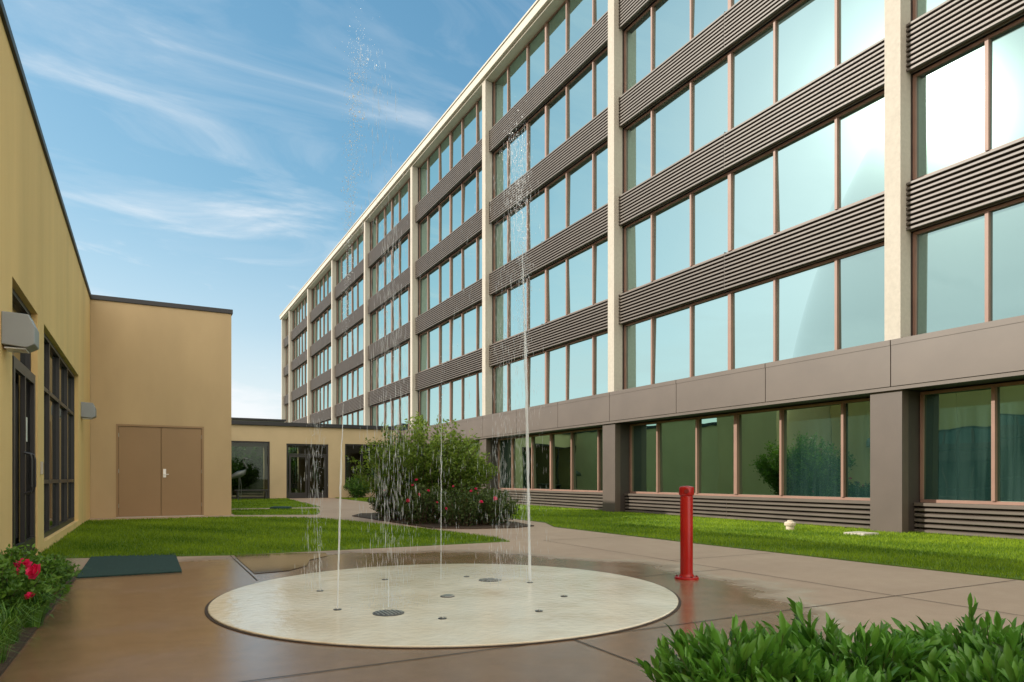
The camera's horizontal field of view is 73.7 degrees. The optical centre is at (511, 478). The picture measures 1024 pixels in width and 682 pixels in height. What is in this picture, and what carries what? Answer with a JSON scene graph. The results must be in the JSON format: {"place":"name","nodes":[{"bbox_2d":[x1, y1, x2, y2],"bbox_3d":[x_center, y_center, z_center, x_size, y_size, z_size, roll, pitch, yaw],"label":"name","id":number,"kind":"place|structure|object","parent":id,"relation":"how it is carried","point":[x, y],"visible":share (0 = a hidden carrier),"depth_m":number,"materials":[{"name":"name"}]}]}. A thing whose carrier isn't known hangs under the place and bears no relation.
{"place":"outdoors","nodes":[
{"label":"outdoors","id":0,"kind":"place"},
{"bbox_2d":[0,0,90,556],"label":"stucco building","id":1,"kind":"structure","parent":0,"point":[44,457],"depth_m":8.86,"materials":[{"name":"yellow paint"}]},
{"bbox_2d":[1,311,38,353],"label":"wall light","id":2,"kind":"object","parent":1,"relation":"attached to","point":[19,332],"visible":1,"depth_m":6.71,"materials":[{"name":"grey metal"}]},
{"bbox_2d":[12,356,35,556],"bbox_3d":[-5.732,-0.170,8.082,0.134,2.300,1.620,0,0,-28],"label":"glass door","id":3,"kind":"structure","parent":1,"relation":"in","point":[25,374],"depth_m":8.04,"materials":[{"name":"brown metal"}]},
{"bbox_2d":[44,333,73,537],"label":"window","id":4,"kind":"structure","parent":1,"relation":"in","point":[58,377],"depth_m":11.68,"materials":[{"name":"black glass"}]},
{"bbox_2d":[81,402,95,419],"bbox_3d":[-9.213,-1.462,14.861,0.270,0.355,0.320,0,0,-28],"label":"wall light","id":5,"kind":"object","parent":1,"relation":"attached to","point":[88,411],"visible":1,"depth_m":14.72,"materials":[{"name":"grey metal"}]},
{"bbox_2d":[231,417,285,493],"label":"wing","id":6,"kind":"structure","parent":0,"point":[259,484],"depth_m":45.33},
{"bbox_2d":[3,0,535,418],"label":"sky","id":7,"kind":"structure","parent":0,"point":[198,155],"materials":[{"name":"blue"}]},
{"bbox_2d":[36,515,510,558],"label":"lawn","id":8,"kind":"structure","parent":0,"point":[330,549],"depth_m":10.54,"materials":[{"name":"green plant"}]},
{"bbox_2d":[231,498,316,508],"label":"lawn","id":9,"kind":"structure","parent":0,"point":[266,505],"depth_m":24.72,"materials":[{"name":"green plant"}]},
{"bbox_2d":[231,458,250,499],"bbox_3d":[-12.049,0.036,30.299,0.950,1.909,0.320,0,0,-28],"label":"bird sculpture","id":10,"kind":"object","parent":9,"relation":"on","point":[239,474],"visible":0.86,"depth_m":30.22,"materials":[{"name":"grey metal"}]},
{"bbox_2d":[234,489,268,498],"bbox_3d":[-12.270,0.770,32.165,1.500,0.460,0.500,0,0,-28],"label":"bench","id":11,"kind":"object","parent":9,"relation":"on","point":[265,493],"visible":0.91,"depth_m":32.04,"materials":[{"name":"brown metal"}]},
{"bbox_2d":[231,507,319,514],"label":"lawn","id":12,"kind":"structure","parent":0,"point":[277,514],"depth_m":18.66,"materials":[{"name":"green plant"}]},
{"bbox_2d":[288,447,296,492],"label":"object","id":13,"kind":"object","parent":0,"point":[293,472],"visible":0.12,"depth_m":41.70,"materials":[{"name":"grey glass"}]},
{"bbox_2d":[0,490,1023,681],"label":"plaza paving","id":14,"kind":"structure","parent":0,"point":[161,627],"depth_m":5.16,"materials":[{"name":"brown concrete"}]},
{"bbox_2d":[0,572,77,676],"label":"planting bed","id":15,"kind":"object","parent":14,"relation":"on","point":[18,646],"depth_m":4.07,"materials":[{"name":"brown soil"}]},
{"bbox_2d":[0,631,34,658],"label":"grass clump","id":16,"kind":"object","parent":15,"relation":"on","point":[6,643],"visible":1,"depth_m":3.27,"materials":[{"name":"green plant"}]},
{"bbox_2d":[0,612,48,662],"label":"grass clump","id":17,"kind":"object","parent":15,"relation":"on","point":[2,631],"visible":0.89,"depth_m":3.65,"materials":[{"name":"green plant"}]},
{"bbox_2d":[0,600,49,643],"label":"grass clump","id":18,"kind":"object","parent":15,"relation":"on","point":[16,614],"visible":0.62,"depth_m":4.04,"materials":[{"name":"green plant"}]},
{"bbox_2d":[0,554,70,619],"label":"rose bush","id":19,"kind":"object","parent":15,"relation":"on","point":[28,584],"visible":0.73,"depth_m":4.57,"materials":[{"name":"green plant"}]},
{"bbox_2d":[0,587,77,627],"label":"grass clump","id":20,"kind":"object","parent":15,"relation":"on","point":[37,602],"visible":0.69,"depth_m":4.49,"materials":[{"name":"green plant"}]},
{"bbox_2d":[0,543,82,588],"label":"rose bush","id":21,"kind":"object","parent":15,"relation":"on","point":[15,555],"visible":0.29,"depth_m":5.64,"materials":[{"name":"green plant"}]},
{"bbox_2d":[21,582,74,612],"bbox_3d":[-3.462,0.875,4.961,0.542,0.231,0.584,0,0,-28],"label":"grass clump","id":22,"kind":"object","parent":15,"relation":"on","point":[47,609],"visible":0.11,"depth_m":4.96,"materials":[{"name":"green plant"}]},
{"bbox_2d":[35,568,82,585],"bbox_3d":[-3.696,0.861,5.384,0.556,0.258,0.561,0,0,-28],"label":"grass clump","id":23,"kind":"object","parent":15,"relation":"on","point":[46,575],"visible":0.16,"depth_m":5.47,"materials":[{"name":"green plant"}]},
{"bbox_2d":[41,554,82,564],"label":"grass clump","id":24,"kind":"object","parent":15,"relation":"on","point":[65,558],"visible":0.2,"depth_m":6.78,"materials":[{"name":"green plant"}]},
{"bbox_2d":[76,553,181,577],"bbox_3d":[-4.396,0.992,7.912,0.950,0.015,2.000,0,0,-28],"label":"door mat","id":25,"kind":"object","parent":14,"relation":"on","point":[107,566],"depth_m":7.70,"materials":[{"name":"green rubber"}]},
{"bbox_2d":[90,294,232,517],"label":"tan block","id":26,"kind":"structure","parent":14,"relation":"on","point":[160,400],"depth_m":17.77,"materials":[{"name":"paint"}]},
{"bbox_2d":[118,426,160,516],"bbox_3d":[-9.587,-0.169,17.584,0.968,2.314,0.065,0,0,-28],"label":"door","id":27,"kind":"structure","parent":26,"relation":"in","point":[139,448],"depth_m":17.57,"materials":[{"name":"beige paint"}]},
{"bbox_2d":[161,427,201,515],"bbox_3d":[-8.711,-0.169,18.019,0.968,2.314,0.126,0,0,-28],"label":"door","id":28,"kind":"structure","parent":26,"relation":"in","point":[181,448],"depth_m":18.03,"materials":[{"name":"beige paint"}]},
{"bbox_2d":[231,446,262,494],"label":"tree","id":29,"kind":"object","parent":14,"relation":"on","point":[254,463],"visible":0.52,"depth_m":40.16,"materials":[{"name":"green plant"}]},
{"bbox_2d":[270,506,291,508],"bbox_3d":[-7.574,0.965,22.377,0.680,0.070,0.680,0,0,-28],"label":"utility cover","id":30,"kind":"object","parent":14,"relation":"on","point":[280,507],"visible":0.88,"depth_m":22.18,"materials":[{"name":"metal"}]},
{"bbox_2d":[234,553,327,572],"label":"puddle","id":31,"kind":"object","parent":14,"relation":"on","point":[260,563],"visible":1,"depth_m":8.25,"materials":[{"name":"liquid"}]},
{"bbox_2d":[231,420,397,498],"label":"connector wing","id":32,"kind":"structure","parent":14,"relation":"on","point":[275,440],"depth_m":34.68,"materials":[{"name":"beige paint"}]},
{"bbox_2d":[231,441,269,498],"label":"window","id":33,"kind":"structure","parent":32,"relation":"in","point":[231,441],"depth_m":33.35,"materials":[{"name":"brown metal"}]},
{"bbox_2d":[289,455,306,497],"bbox_3d":[-10.650,-0.085,34.003,0.890,2.130,0.103,0,0,-28],"label":"glass door","id":34,"kind":"structure","parent":32,"relation":"in","point":[291,495],"depth_m":34.03,"materials":[{"name":"brown metal"}]},
{"bbox_2d":[308,455,325,497],"bbox_3d":[-9.830,-0.085,34.441,0.910,2.130,0.103,0,0,-28],"label":"glass door","id":35,"kind":"structure","parent":32,"relation":"in","point":[320,495],"depth_m":34.49,"materials":[{"name":"brown metal"}]},
{"bbox_2d":[345,444,383,488],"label":"window","id":36,"kind":"structure","parent":32,"relation":"in","point":[345,444],"depth_m":35.41,"materials":[{"name":"brown metal"}]},
{"bbox_2d":[204,564,680,648],"bbox_3d":[-0.537,0.986,5.944,3.904,0.027,3.904,0,0,-28],"label":"splash pad","id":37,"kind":"object","parent":14,"relation":"on","point":[586,604],"visible":0.96,"depth_m":5.20,"materials":[{"name":"beige concrete"}]},
{"bbox_2d":[302,391,326,590],"bbox_3d":[-1.718,0.136,5.928,0.427,1.798,0.570,0,0,9],"label":"water jet","id":38,"kind":"object","parent":37,"relation":"on","point":[314,498],"visible":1,"depth_m":5.97,"materials":[{"name":"white"}]},
{"bbox_2d":[335,0,452,610],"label":"water jet","id":39,"kind":"object","parent":37,"relation":"on","point":[340,484],"visible":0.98,"depth_m":5.15,"materials":[{"name":"white"}]},
{"bbox_2d":[355,222,440,612],"bbox_3d":[-0.917,-0.547,5.076,0.788,3.184,0.979,0,0,-28],"label":"water jet","id":40,"kind":"object","parent":37,"relation":"on","point":[396,253],"visible":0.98,"depth_m":5.15,"materials":[{"name":"white"}]},
{"bbox_2d":[435,360,447,578],"bbox_3d":[-0.697,-0.162,6.593,0.369,2.346,0.350,0,0,-5],"label":"water jet","id":41,"kind":"object","parent":37,"relation":"on","point":[441,461],"visible":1,"depth_m":6.57,"materials":[{"name":"white"}]},
{"bbox_2d":[436,107,575,592],"bbox_3d":[-0.096,-1.312,6.541,1.599,4.673,2.000,0,0,-28],"label":"water jet","id":42,"kind":"object","parent":37,"relation":"on","point":[527,439],"visible":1,"depth_m":6.45,"materials":[{"name":"white"}]},
{"bbox_2d":[352,512,533,528],"bbox_3d":[-1.974,1.015,16.465,2.550,0.070,6.900,0,0,-28],"label":"planting bed","id":43,"kind":"object","parent":14,"relation":"on","point":[439,524],"visible":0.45,"depth_m":14.46,"materials":[{"name":"brown soil"}]},
{"bbox_2d":[367,484,408,519],"bbox_3d":[-2.821,0.570,16.095,1.216,0.872,1.047,0,0,18],"label":"rose bush","id":44,"kind":"object","parent":43,"relation":"on","point":[378,510],"visible":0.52,"depth_m":15.86,"materials":[{"name":"green plant"}]},
{"bbox_2d":[393,479,448,523],"bbox_3d":[-1.927,0.505,14.747,1.246,1.013,1.257,0,0,-28],"label":"rose bush","id":45,"kind":"object","parent":43,"relation":"on","point":[416,514],"visible":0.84,"depth_m":14.61,"materials":[{"name":"green plant"}]},
{"bbox_2d":[346,411,499,520],"bbox_3d":[-2.098,-0.286,16.307,3.677,2.704,3.674,0,0,-28],"label":"flowering shrub","id":46,"kind":"object","parent":43,"relation":"on","point":[458,468],"visible":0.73,"depth_m":15.72,"materials":[{"name":"green plant"}]},
{"bbox_2d":[435,483,491,526],"bbox_3d":[-0.986,0.551,14.138,1.235,0.925,1.274,0,0,5],"label":"rose bush","id":47,"kind":"object","parent":43,"relation":"on","point":[449,511],"visible":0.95,"depth_m":13.89,"materials":[{"name":"green plant"}]},
{"bbox_2d":[475,485,496,494],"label":"rose bush","id":48,"kind":"object","parent":43,"relation":"on","point":[492,489],"depth_m":16.20,"materials":[{"name":"green plant"}]},
{"bbox_2d":[464,487,515,524],"bbox_3d":[-0.508,0.602,14.399,1.204,0.832,1.193,0,0,-28],"label":"rose bush","id":49,"kind":"object","parent":43,"relation":"on","point":[499,505],"visible":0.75,"depth_m":14.20,"materials":[{"name":"green plant"}]},
{"bbox_2d":[484,487,519,522],"bbox_3d":[-0.370,0.608,15.210,1.128,0.814,1.200,0,0,-28],"label":"rose bush","id":50,"kind":"object","parent":43,"relation":"on","point":[510,512],"visible":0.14,"depth_m":15.18,"materials":[{"name":"green plant"}]},
{"bbox_2d":[230,506,1022,681],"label":"paving joints","id":51,"kind":"object","parent":14,"relation":"on","point":[615,632],"visible":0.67,"depth_m":4.81,"materials":[{"name":"concrete"}]},
{"bbox_2d":[674,486,698,580],"bbox_3d":[1.736,0.537,6.791,0.236,0.925,0.236,0,0,-28],"label":"bollard","id":52,"kind":"object","parent":14,"relation":"on","point":[686,493],"visible":1,"depth_m":6.74,"materials":[{"name":"red metal"}]},
{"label":"planting bed","id":53,"kind":"structure","parent":14,"relation":"on","visible":0},
{"bbox_2d":[635,610,827,681],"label":"laurel shrub","id":54,"kind":"object","parent":53,"relation":"on","point":[710,654],"visible":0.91,"depth_m":2.67,"materials":[{"name":"green plant"}]},
{"bbox_2d":[731,652,949,681],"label":"laurel shrub","id":55,"kind":"object","parent":53,"relation":"on","point":[840,674],"visible":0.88,"depth_m":2.47,"materials":[{"name":"green plant"}]},
{"bbox_2d":[751,597,965,681],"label":"laurel shrub","id":56,"kind":"object","parent":53,"relation":"on","point":[837,646],"visible":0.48,"depth_m":2.76,"materials":[{"name":"green plant"}]},
{"bbox_2d":[882,592,1023,681],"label":"laurel shrub","id":57,"kind":"object","parent":53,"relation":"on","point":[973,635],"visible":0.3,"depth_m":3.03,"materials":[{"name":"green plant"}]},
{"bbox_2d":[890,640,1023,681],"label":"laurel shrub","id":58,"kind":"object","parent":53,"relation":"on","point":[1006,665],"visible":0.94,"depth_m":2.56,"materials":[{"name":"green plant"}]},
{"bbox_2d":[336,497,1023,580],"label":"lawn","id":59,"kind":"structure","parent":0,"point":[916,567],"depth_m":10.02,"materials":[{"name":"green plant"}]},
{"bbox_2d":[343,473,371,497],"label":"shrub","id":60,"kind":"object","parent":59,"relation":"on","point":[354,487],"visible":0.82,"depth_m":33.94,"materials":[{"name":"green plant"}]},
{"bbox_2d":[784,520,795,529],"bbox_3d":[5.295,0.897,13.000,0.210,0.205,0.210,0,0,-28],"label":"vent cap","id":61,"kind":"object","parent":59,"relation":"on","point":[789,524],"visible":0.94,"depth_m":12.93,"materials":[{"name":"beige plastic"}]},
{"bbox_2d":[844,531,878,535],"bbox_3d":[6.123,0.975,11.974,0.400,0.050,0.400,0,0,-28],"label":"valve box lid","id":62,"kind":"object","parent":59,"relation":"on","point":[864,533],"visible":0.65,"depth_m":11.90,"materials":[{"name":"plastic"}]},
{"label":"ground","id":63,"kind":"structure","parent":0,"visible":0},
{"bbox_2d":[279,0,1023,538],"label":"hotel building","id":64,"kind":"structure","parent":63,"relation":"on","point":[775,252],"depth_m":16.62,"materials":[{"name":"concrete"}]},
{"bbox_2d":[286,404,288,421],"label":"window","id":65,"kind":"structure","parent":64,"relation":"in","point":[287,406],"depth_m":67.57,"materials":[{"name":"glass"}]},
{"bbox_2d":[286,375,288,394],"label":"window","id":66,"kind":"structure","parent":64,"relation":"in","point":[287,377],"depth_m":67.57,"materials":[{"name":"glass"}]},
{"bbox_2d":[286,346,288,365],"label":"window","id":67,"kind":"structure","parent":64,"relation":"in","point":[287,348],"depth_m":67.57,"materials":[{"name":"glass"}]},
{"bbox_2d":[286,317,288,335],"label":"window","id":68,"kind":"structure","parent":64,"relation":"in","point":[287,320],"depth_m":67.57,"materials":[{"name":"glass"}]},
{"bbox_2d":[293,394,306,420],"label":"window","id":69,"kind":"structure","parent":64,"relation":"in","point":[299,405],"depth_m":61.99,"materials":[{"name":"glass"}]},
{"bbox_2d":[293,361,306,390],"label":"window","id":70,"kind":"structure","parent":64,"relation":"in","point":[300,374],"depth_m":62.02,"materials":[{"name":"glass"}]},
{"bbox_2d":[293,329,306,359],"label":"window","id":71,"kind":"structure","parent":64,"relation":"in","point":[300,343],"depth_m":61.97,"materials":[{"name":"glass"}]},
{"bbox_2d":[293,296,306,328],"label":"window","id":72,"kind":"structure","parent":64,"relation":"in","point":[300,312],"depth_m":61.99,"materials":[{"name":"glass"}]},
{"bbox_2d":[312,382,330,413],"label":"window","id":73,"kind":"structure","parent":64,"relation":"in","point":[320,401],"depth_m":54.52,"materials":[{"name":"glass"}]},
{"bbox_2d":[312,344,330,378],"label":"window","id":74,"kind":"structure","parent":64,"relation":"in","point":[321,362],"depth_m":54.50,"materials":[{"name":"glass"}]},
{"bbox_2d":[312,306,330,344],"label":"window","id":75,"kind":"structure","parent":64,"relation":"in","point":[321,326],"depth_m":54.53,"materials":[{"name":"glass"}]},
{"bbox_2d":[312,269,330,309],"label":"window","id":76,"kind":"structure","parent":64,"relation":"in","point":[322,289],"depth_m":54.51,"materials":[{"name":"glass"}]},
{"bbox_2d":[318,419,330,423],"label":"window","id":77,"kind":"structure","parent":64,"relation":"in","point":[328,421],"depth_m":52.79,"materials":[{"name":"glass"}]},
{"bbox_2d":[337,409,363,424],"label":"window","id":78,"kind":"structure","parent":64,"relation":"in","point":[357,417],"depth_m":46.06,"materials":[{"name":"glass"}]},
{"bbox_2d":[337,364,363,403],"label":"window","id":79,"kind":"structure","parent":64,"relation":"in","point":[349,384],"depth_m":46.74,"materials":[{"name":"glass"}]},
{"bbox_2d":[337,320,363,363],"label":"window","id":80,"kind":"structure","parent":64,"relation":"in","point":[356,334],"depth_m":46.76,"materials":[{"name":"glass"}]},
{"bbox_2d":[337,275,363,324],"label":"window","id":81,"kind":"structure","parent":64,"relation":"in","point":[355,292],"depth_m":46.53,"materials":[{"name":"glass"}]},
{"bbox_2d":[337,231,363,284],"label":"window","id":82,"kind":"structure","parent":64,"relation":"in","point":[356,250],"depth_m":46.54,"materials":[{"name":"glass"}]},
{"bbox_2d":[371,394,409,430],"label":"window","id":83,"kind":"structure","parent":64,"relation":"in","point":[378,409],"depth_m":38.61,"materials":[{"name":"glass"}]},
{"bbox_2d":[371,340,409,390],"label":"window","id":84,"kind":"structure","parent":64,"relation":"in","point":[403,350],"depth_m":38.73,"materials":[{"name":"glass"}]},
{"bbox_2d":[371,286,409,343],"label":"window","id":85,"kind":"structure","parent":64,"relation":"in","point":[401,301],"depth_m":38.73,"materials":[{"name":"glass"}]},
{"bbox_2d":[371,232,409,296],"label":"window","id":86,"kind":"structure","parent":64,"relation":"in","point":[403,248],"depth_m":39.08,"materials":[{"name":"glass"}]},
{"bbox_2d":[371,178,409,249],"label":"window","id":87,"kind":"structure","parent":64,"relation":"in","point":[392,213],"depth_m":38.73,"materials":[{"name":"glass"}]},
{"bbox_2d":[419,371,481,426],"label":"window","id":88,"kind":"structure","parent":64,"relation":"in","point":[459,388],"depth_m":31.06,"materials":[{"name":"glass"}]},
{"bbox_2d":[419,302,481,371],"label":"window","id":89,"kind":"structure","parent":64,"relation":"in","point":[439,343],"depth_m":31.17,"materials":[{"name":"glass"}]},
{"bbox_2d":[419,233,481,314],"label":"window","id":90,"kind":"structure","parent":64,"relation":"in","point":[446,279],"depth_m":31.16,"materials":[{"name":"glass"}]},
{"bbox_2d":[419,165,481,257],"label":"window","id":91,"kind":"structure","parent":64,"relation":"in","point":[466,200],"depth_m":31.15,"materials":[{"name":"glass"}]},
{"bbox_2d":[419,96,481,200],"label":"window","id":92,"kind":"structure","parent":64,"relation":"in","point":[467,133],"depth_m":31.18,"materials":[{"name":"glass"}]},
{"bbox_2d":[439,441,479,489],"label":"ground window","id":93,"kind":"structure","parent":64,"relation":"in","point":[478,441],"depth_m":29.53,"materials":[{"name":"glass"}]},
{"bbox_2d":[495,428,602,494],"bbox_3d":[1.245,-0.536,23.965,0.280,2.068,7.870,0,0,-28],"label":"window","id":94,"kind":"structure","parent":64,"relation":"in","point":[569,461],"depth_m":23.65,"materials":[{"name":"glass"}]},
{"bbox_2d":[493,331,607,413],"bbox_3d":[1.209,-3.482,23.781,0.095,1.955,8.190,0,0,-28],"label":"window","id":95,"kind":"structure","parent":64,"relation":"in","point":[578,368],"depth_m":23.24,"materials":[{"name":"glass"}]},
{"bbox_2d":[493,236,607,342],"bbox_3d":[1.209,-6.340,23.781,0.095,1.955,8.190,0,0,-28],"label":"window","id":96,"kind":"structure","parent":64,"relation":"in","point":[579,281],"depth_m":23.20,"materials":[{"name":"glass"}]},
{"bbox_2d":[493,141,607,270],"bbox_3d":[1.209,-9.197,23.781,0.095,1.955,8.190,0,0,-28],"label":"window","id":97,"kind":"structure","parent":64,"relation":"in","point":[582,189],"depth_m":23.24,"materials":[{"name":"glass"}]},
{"bbox_2d":[493,47,607,198],"bbox_3d":[1.209,-12.053,23.781,0.095,1.955,8.190,0,0,-28],"label":"window","id":98,"kind":"structure","parent":64,"relation":"in","point":[585,96],"depth_m":23.21,"materials":[{"name":"glass"}]},
{"bbox_2d":[493,0,607,125],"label":"window","id":99,"kind":"structure","parent":64,"relation":"in","point":[573,18],"depth_m":23.95,"materials":[{"name":"glass"}]},
{"bbox_2d":[624,0,738,92],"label":"window","id":100,"kind":"structure","parent":64,"relation":"in","point":[666,26],"depth_m":18.49,"materials":[{"name":"glass"}]},
{"bbox_2d":[624,398,869,503],"bbox_3d":[5.254,-0.536,16.469,0.280,2.068,7.870,0,0,-28],"label":"window","id":101,"kind":"structure","parent":64,"relation":"in","point":[820,452],"depth_m":15.71,"materials":[{"name":"glass"}]},
{"bbox_2d":[624,242,883,388],"bbox_3d":[5.218,-3.482,16.286,0.095,1.955,8.190,0,0,-28],"label":"window","id":102,"kind":"structure","parent":64,"relation":"in","point":[836,303],"depth_m":15.34,"materials":[{"name":"glass"}]},
{"bbox_2d":[624,91,883,292],"bbox_3d":[5.218,-6.340,16.286,0.095,1.955,8.190,0,0,-28],"label":"window","id":103,"kind":"structure","parent":64,"relation":"in","point":[838,163],"depth_m":15.34,"materials":[{"name":"glass"}]},
{"bbox_2d":[624,0,883,192],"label":"window","id":104,"kind":"structure","parent":64,"relation":"in","point":[811,38],"depth_m":15.72,"materials":[{"name":"glass"}]},
{"bbox_2d":[913,0,945,19],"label":"window","id":105,"kind":"structure","parent":64,"relation":"in","point":[920,7],"depth_m":12.26,"materials":[{"name":"glass"}]},
{"bbox_2d":[913,197,1023,335],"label":"window","id":106,"kind":"structure","parent":64,"relation":"in","point":[968,269],"depth_m":11.56,"materials":[{"name":"glass"}]},
{"bbox_2d":[913,17,1023,179],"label":"window","id":107,"kind":"structure","parent":64,"relation":"in","point":[969,103],"depth_m":11.56,"materials":[{"name":"glass"}]},
{"bbox_2d":[914,381,1023,509],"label":"window","id":108,"kind":"structure","parent":64,"relation":"in","point":[972,438],"depth_m":11.71,"materials":[{"name":"glass"}]}
]}

